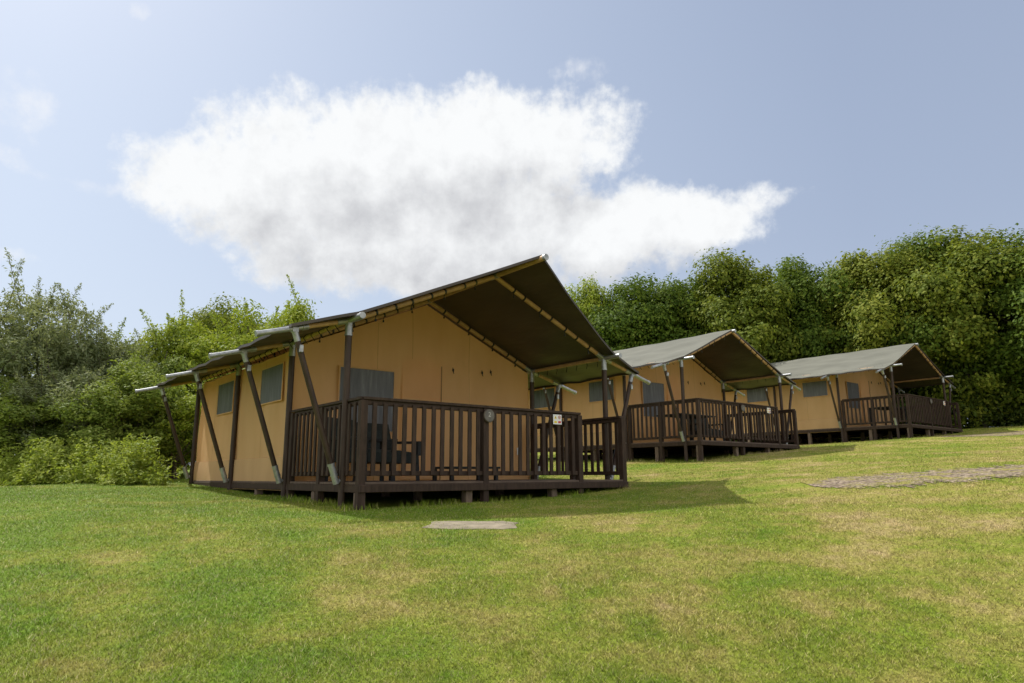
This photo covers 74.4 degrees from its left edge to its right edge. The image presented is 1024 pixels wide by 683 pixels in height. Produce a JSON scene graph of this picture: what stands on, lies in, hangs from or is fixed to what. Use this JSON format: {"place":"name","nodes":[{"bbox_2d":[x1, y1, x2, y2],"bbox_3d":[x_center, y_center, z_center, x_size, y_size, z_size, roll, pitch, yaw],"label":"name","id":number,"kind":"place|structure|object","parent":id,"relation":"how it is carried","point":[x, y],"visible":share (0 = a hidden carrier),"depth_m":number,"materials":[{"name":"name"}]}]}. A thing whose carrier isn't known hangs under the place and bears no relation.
{"place":"outdoors","nodes":[
{"label":"outdoors","id":0,"kind":"place"},
{"bbox_2d":[0,433,182,485],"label":"nettle bank","id":1,"kind":"structure","parent":0,"point":[122,465],"depth_m":12.93,"materials":[{"name":"green plant"}]},
{"bbox_2d":[0,426,1023,682],"bbox_3d":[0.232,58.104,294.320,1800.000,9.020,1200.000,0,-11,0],"label":"ground","id":2,"kind":"structure","parent":0,"point":[394,498],"depth_m":4.26,"materials":[{"name":"green plant"}]},
{"bbox_2d":[0,307,49,453],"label":"wild shrub","id":3,"kind":"object","parent":2,"relation":"on","point":[5,362],"visible":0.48,"depth_m":15.48,"materials":[{"name":"green plant"}]},
{"bbox_2d":[0,247,93,454],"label":"wild shrub","id":4,"kind":"object","parent":2,"relation":"on","point":[53,338],"visible":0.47,"depth_m":16.75,"materials":[{"name":"green plant"}]},
{"bbox_2d":[0,375,104,465],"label":"wild shrub","id":5,"kind":"object","parent":2,"relation":"on","point":[9,412],"visible":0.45,"depth_m":14.37,"materials":[{"name":"green plant"}]},
{"bbox_2d":[3,418,103,459],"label":"wild shrub","id":6,"kind":"object","parent":2,"relation":"on","point":[51,433],"visible":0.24,"depth_m":14.54,"materials":[{"name":"green plant"}]},
{"bbox_2d":[0,350,115,451],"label":"wild shrub","id":7,"kind":"object","parent":2,"relation":"on","point":[23,391],"visible":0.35,"depth_m":14.98,"materials":[{"name":"green plant"}]},
{"bbox_2d":[0,301,126,425],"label":"wild shrub","id":8,"kind":"object","parent":2,"relation":"on","point":[86,322],"visible":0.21,"depth_m":17.10,"materials":[{"name":"green plant"}]},
{"bbox_2d":[16,374,166,456],"bbox_3d":[-9.316,2.016,15.409,3.244,2.615,3.132,-7,-13,32],"label":"wild shrub","id":9,"kind":"object","parent":2,"relation":"on","point":[104,405],"visible":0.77,"depth_m":14.50,"materials":[{"name":"green plant"}]},
{"bbox_2d":[33,324,169,425],"bbox_3d":[-10.605,1.637,17.946,3.182,4.592,3.323,2,-11,-12],"label":"wild shrub","id":10,"kind":"object","parent":2,"relation":"on","point":[114,350],"visible":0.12,"depth_m":17.43,"materials":[{"name":"green plant"}]},
{"bbox_2d":[0,345,244,476],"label":"scrub","id":11,"kind":"object","parent":2,"relation":"on","point":[189,364],"depth_m":18.67,"materials":[{"name":"green plant"}]},
{"bbox_2d":[83,341,199,471],"bbox_3d":[-8.995,1.725,16.050,3.585,3.461,3.300,2,-11,-9],"label":"wild shrub","id":12,"kind":"object","parent":2,"relation":"on","point":[138,376],"visible":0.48,"depth_m":15.63,"materials":[{"name":"green plant"}]},
{"bbox_2d":[89,317,196,456],"bbox_3d":[-10.199,1.690,18.904,3.654,4.787,3.784,-3,-12,13],"label":"wild shrub","id":13,"kind":"object","parent":2,"relation":"on","point":[174,366],"visible":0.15,"depth_m":18.84,"materials":[{"name":"green plant"}]},
{"bbox_2d":[105,377,216,478],"bbox_3d":[-8.148,2.112,16.542,3.132,2.806,3.244,-9,-14,38],"label":"wild shrub","id":14,"kind":"object","parent":2,"relation":"on","point":[189,404],"visible":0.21,"depth_m":15.93,"materials":[{"name":"green plant"}]},
{"bbox_2d":[119,289,231,475],"bbox_3d":[-9.844,1.389,20.307,3.960,5.877,4.302,6,-13,-28],"label":"wild shrub","id":15,"kind":"object","parent":2,"relation":"on","point":[203,331],"visible":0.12,"depth_m":19.77,"materials":[{"name":"green plant"}]},
{"bbox_2d":[161,291,268,459],"bbox_3d":[-11.370,1.629,25.347,5.298,6.869,5.065,-10,-15,41],"label":"broadleaf tree","id":16,"kind":"object","parent":2,"relation":"on","point":[204,318],"visible":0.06,"depth_m":24.82,"materials":[{"name":"green plant"}]},
{"bbox_2d":[173,297,279,393],"bbox_3d":[-8.521,1.478,20.433,4.325,5.558,4.176,-4,-12,19],"label":"wild shrub","id":17,"kind":"object","parent":2,"relation":"on","point":[233,344],"visible":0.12,"depth_m":20.13,"materials":[{"name":"green plant"}]},
{"bbox_2d":[238,274,321,343],"bbox_3d":[-7.222,1.048,22.179,4.302,6.927,3.960,4,-12,-22],"label":"wild shrub","id":18,"kind":"object","parent":2,"relation":"on","point":[296,313],"visible":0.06,"depth_m":22.22,"materials":[{"name":"green plant"}]},
{"bbox_2d":[135,254,650,507],"bbox_3d":[-2.125,1.116,12.079,6.928,3.481,8.287,9,-14,-38],"label":"safari tent","id":19,"kind":"object","parent":2,"relation":"on","point":[511,335],"visible":0.85,"depth_m":11.14,"materials":[{"name":"grey fabric"}]},
{"bbox_2d":[216,379,234,415],"bbox_3d":[-5.218,1.029,12.291,0.014,0.592,0.972,9,-14,-38],"label":"window","id":20,"kind":"structure","parent":19,"relation":"in","point":[225,398],"depth_m":12.28,"materials":[{"name":"grey glass"}]},
{"bbox_2d":[259,362,283,404],"bbox_3d":[-3.743,0.667,10.498,0.014,0.592,0.972,9,-14,-38],"label":"window","id":21,"kind":"structure","parent":19,"relation":"in","point":[271,385],"depth_m":10.48,"materials":[{"name":"grey glass"}]},
{"bbox_2d":[337,365,395,432],"bbox_3d":[-2.270,0.912,10.554,0.972,1.002,0.014,9,-14,-38],"label":"window","id":22,"kind":"structure","parent":19,"relation":"in","point":[369,382],"depth_m":10.64,"materials":[{"name":"grey glass"}]},
{"bbox_2d":[400,359,440,478],"bbox_3d":[-1.494,1.261,11.123,0.740,1.970,0.024,9,-14,-38],"label":"door","id":23,"kind":"structure","parent":19,"relation":"in","point":[421,377],"depth_m":11.17,"materials":[{"name":"beige fabric"}]},
{"bbox_2d":[192,396,628,509],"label":"wooden deck","id":24,"kind":"structure","parent":2,"relation":"on","point":[570,443],"depth_m":9.01,"materials":[{"name":"brown wood"}]},
{"bbox_2d":[325,418,397,481],"bbox_3d":[-2.093,1.454,9.117,0.806,0.856,0.754,-5,-12,22],"label":"garden chair","id":25,"kind":"object","parent":24,"relation":"on","point":[378,456],"visible":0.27,"depth_m":8.96,"materials":[{"name":"wood"}]},
{"bbox_2d":[352,422,420,480],"bbox_3d":[-1.876,1.615,9.928,0.806,0.856,0.754,-9,-14,39],"label":"garden chair","id":26,"kind":"object","parent":24,"relation":"on","point":[379,444],"visible":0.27,"depth_m":9.94,"materials":[{"name":"wood"}]},
{"bbox_2d":[432,466,499,480],"bbox_3d":[-0.694,1.976,10.089,0.900,0.200,0.542,9,-14,-38],"label":"table","id":27,"kind":"object","parent":24,"relation":"on","point":[434,478],"visible":0.39,"depth_m":9.97,"materials":[{"name":"wood"}]},
{"bbox_2d":[483,409,494,422],"bbox_3d":[-0.307,0.998,9.078,0.183,0.182,0.028,9,-14,-38],"label":"number plaque","id":28,"kind":"object","parent":24,"relation":"attached to","point":[489,415],"visible":1,"depth_m":9.06,"materials":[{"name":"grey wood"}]},
{"bbox_2d":[553,414,561,424],"bbox_3d":[0.665,1.141,9.867,0.164,0.143,0.014,9,-14,-38],"label":"safety sign","id":29,"kind":"object","parent":24,"relation":"attached to","point":[557,419],"visible":1,"depth_m":9.87,"materials":[{"name":"white plastic"}]},
{"bbox_2d":[422,521,517,529],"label":"paving slab","id":30,"kind":"structure","parent":2,"relation":"on","point":[473,525],"depth_m":6.18,"materials":[{"name":"concrete"}]},
{"bbox_2d":[564,271,619,347],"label":"broadleaf tree","id":31,"kind":"object","parent":2,"relation":"on","point":[590,294],"visible":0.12,"depth_m":34.24,"materials":[{"name":"green plant"}]},
{"bbox_2d":[263,430,964,511],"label":"weeds","id":32,"kind":"object","parent":2,"relation":"on","point":[298,499],"visible":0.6,"depth_m":8.95,"materials":[{"name":"green plant"}]},
{"bbox_2d":[583,271,710,350],"bbox_3d":[6.344,0.807,34.144,7.807,9.460,7.465,10,-15,-43],"label":"broadleaf tree","id":33,"kind":"object","parent":2,"relation":"on","point":[639,320],"visible":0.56,"depth_m":32.59,"materials":[{"name":"green plant"}]},
{"bbox_2d":[528,329,800,461],"bbox_3d":[3.820,1.979,20.542,6.928,3.684,7.497,9,-14,-39],"label":"safari tent","id":34,"kind":"object","parent":2,"relation":"on","point":[713,365],"visible":0.59,"depth_m":19.25,"materials":[{"name":"grey fabric"}]},
{"bbox_2d":[534,387,554,408],"bbox_3d":[0.973,1.725,20.439,0.014,0.592,0.972,9,-14,-39],"label":"window","id":35,"kind":"structure","parent":34,"relation":"in","point":[539,397],"depth_m":20.49,"materials":[{"name":"grey glass"}]},
{"bbox_2d":[588,378,614,402],"bbox_3d":[2.468,1.366,18.661,0.014,0.592,0.972,9,-14,-39],"label":"window","id":36,"kind":"structure","parent":34,"relation":"in","point":[594,387],"depth_m":18.77,"materials":[{"name":"grey glass"}]},
{"bbox_2d":[642,381,665,418],"bbox_3d":[3.941,1.614,18.732,0.972,1.002,0.014,9,-14,-39],"label":"window","id":37,"kind":"structure","parent":34,"relation":"in","point":[655,391],"depth_m":18.73,"materials":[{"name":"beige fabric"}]},
{"bbox_2d":[667,376,681,440],"bbox_3d":[4.710,1.965,19.314,0.740,1.970,0.024,9,-14,-39],"label":"door","id":38,"kind":"structure","parent":34,"relation":"in","point":[675,383],"depth_m":19.35,"materials":[{"name":"beige fabric"}]},
{"bbox_2d":[538,398,799,461],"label":"wooden deck","id":39,"kind":"structure","parent":2,"relation":"on","point":[661,448],"depth_m":17.27,"materials":[{"name":"brown wood"}]},
{"bbox_2d":[656,413,715,440],"bbox_3d":[4.606,2.308,17.727,1.500,0.720,0.792,9,-14,-39],"label":"table","id":40,"kind":"object","parent":39,"relation":"on","point":[690,418],"visible":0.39,"depth_m":17.72,"materials":[{"name":"wood"}]},
{"bbox_2d":[689,418,724,440],"bbox_3d":[5.393,2.458,18.838,0.754,0.856,0.806,4,-12,-22],"label":"garden chair","id":41,"kind":"object","parent":39,"relation":"on","point":[705,429],"visible":0.25,"depth_m":18.71,"materials":[{"name":"wood"}]},
{"bbox_2d":[632,271,747,347],"bbox_3d":[9.006,0.889,34.363,7.106,9.149,6.455,-3,-12,13],"label":"broadleaf tree","id":42,"kind":"object","parent":2,"relation":"on","point":[674,293],"visible":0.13,"depth_m":33.12,"materials":[{"name":"green plant"}]},
{"bbox_2d":[670,242,803,362],"bbox_3d":[10.917,0.182,33.194,6.957,10.046,7.579,8,-14,-36],"label":"broadleaf tree","id":43,"kind":"object","parent":2,"relation":"on","point":[728,279],"visible":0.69,"depth_m":31.16,"materials":[{"name":"green plant"}]},
{"bbox_2d":[738,253,850,362],"bbox_3d":[13.859,0.464,33.895,7.389,10.008,7.281,-3,-12,14],"label":"broadleaf tree","id":44,"kind":"object","parent":2,"relation":"on","point":[786,268],"visible":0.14,"depth_m":32.26,"materials":[{"name":"green plant"}]},
{"bbox_2d":[721,343,955,442],"bbox_3d":[12.612,2.403,26.907,6.928,3.747,7.497,9,-14,-38],"label":"safari tent","id":45,"kind":"object","parent":2,"relation":"on","point":[826,384],"visible":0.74,"depth_m":25.47,"materials":[{"name":"grey fabric"}]},
{"bbox_2d":[746,387,768,402],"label":"window","id":46,"kind":"structure","parent":45,"relation":"in","point":[755,395],"depth_m":26.86,"materials":[{"name":"grey glass"}]},
{"bbox_2d":[802,380,828,397],"bbox_3d":[11.240,1.764,25.053,0.014,0.592,0.972,9,-14,-38],"label":"window","id":47,"kind":"structure","parent":45,"relation":"in","point":[819,388],"depth_m":25.04,"materials":[{"name":"grey glass"}]},
{"bbox_2d":[846,381,860,408],"bbox_3d":[12.720,2.005,25.092,0.972,1.002,0.015,9,-14,-38],"label":"window","id":48,"kind":"structure","parent":45,"relation":"in","point":[852,387],"depth_m":25.12,"materials":[{"name":"grey glass"}]},
{"bbox_2d":[859,378,870,425],"bbox_3d":[13.491,2.358,25.677,0.740,1.970,0.024,9,-14,-38],"label":"door","id":49,"kind":"structure","parent":45,"relation":"in","point":[864,385],"depth_m":25.69,"materials":[{"name":"beige fabric"}]},
{"bbox_2d":[779,261,904,394],"bbox_3d":[15.764,0.291,32.231,6.665,9.010,6.970,6,-13,-29],"label":"broadleaf tree","id":50,"kind":"object","parent":2,"relation":"on","point":[809,308],"visible":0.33,"depth_m":31.50,"materials":[{"name":"green plant"}]},
{"bbox_2d":[732,394,962,444],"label":"wooden deck","id":51,"kind":"structure","parent":2,"relation":"on","point":[909,430],"depth_m":23.87,"materials":[{"name":"brown wood"}]},
{"bbox_2d":[869,406,906,425],"bbox_3d":[13.619,2.764,24.414,1.300,0.720,0.792,9,-14,-38],"label":"table","id":52,"kind":"object","parent":51,"relation":"on","point":[887,407],"visible":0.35,"depth_m":24.36,"materials":[{"name":"wood"}]},
{"bbox_2d":[785,241,954,409],"bbox_3d":[16.624,-0.080,31.731,7.229,9.384,7.959,-6,-13,27],"label":"broadleaf tree","id":53,"kind":"object","parent":2,"relation":"on","point":[854,266],"visible":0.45,"depth_m":30.30,"materials":[{"name":"green plant"}]},
{"bbox_2d":[731,365,1023,441],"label":"undergrowth","id":54,"kind":"object","parent":2,"relation":"on","point":[1007,422],"visible":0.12,"depth_m":28.28,"materials":[{"name":"green plant"}]},
{"bbox_2d":[862,225,1004,423],"bbox_3d":[18.867,-0.521,31.357,6.767,9.868,6.212,4,-12,-22],"label":"broadleaf tree","id":55,"kind":"object","parent":2,"relation":"on","point":[923,332],"visible":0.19,"depth_m":29.32,"materials":[{"name":"green plant"}]},
{"bbox_2d":[860,224,1023,428],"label":"broadleaf tree","id":56,"kind":"object","parent":2,"relation":"on","point":[963,256],"visible":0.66,"depth_m":28.21,"materials":[{"name":"green plant"}]},
{"bbox_2d":[915,223,1023,402],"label":"broadleaf tree","id":57,"kind":"object","parent":2,"relation":"on","point":[1004,299],"visible":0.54,"depth_m":27.80,"materials":[{"name":"green plant"}]},
{"bbox_2d":[990,239,1023,379],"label":"broadleaf tree","id":58,"kind":"object","parent":2,"relation":"on","point":[1021,346],"visible":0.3,"depth_m":27.05,"materials":[{"name":"green plant"}]},
{"bbox_2d":[0,0,1023,461],"label":"sky","id":59,"kind":"structure","parent":0,"point":[367,154],"materials":[{"name":"blue"}]},
{"bbox_2d":[802,464,1023,488],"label":"path","id":60,"kind":"structure","parent":0,"point":[971,474],"depth_m":8.29,"materials":[{"name":"grey gravel"}]},
{"bbox_2d":[943,431,1023,436],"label":"path","id":61,"kind":"structure","parent":0,"point":[1007,433],"depth_m":20.81,"materials":[{"name":"grey gravel"}]}
]}

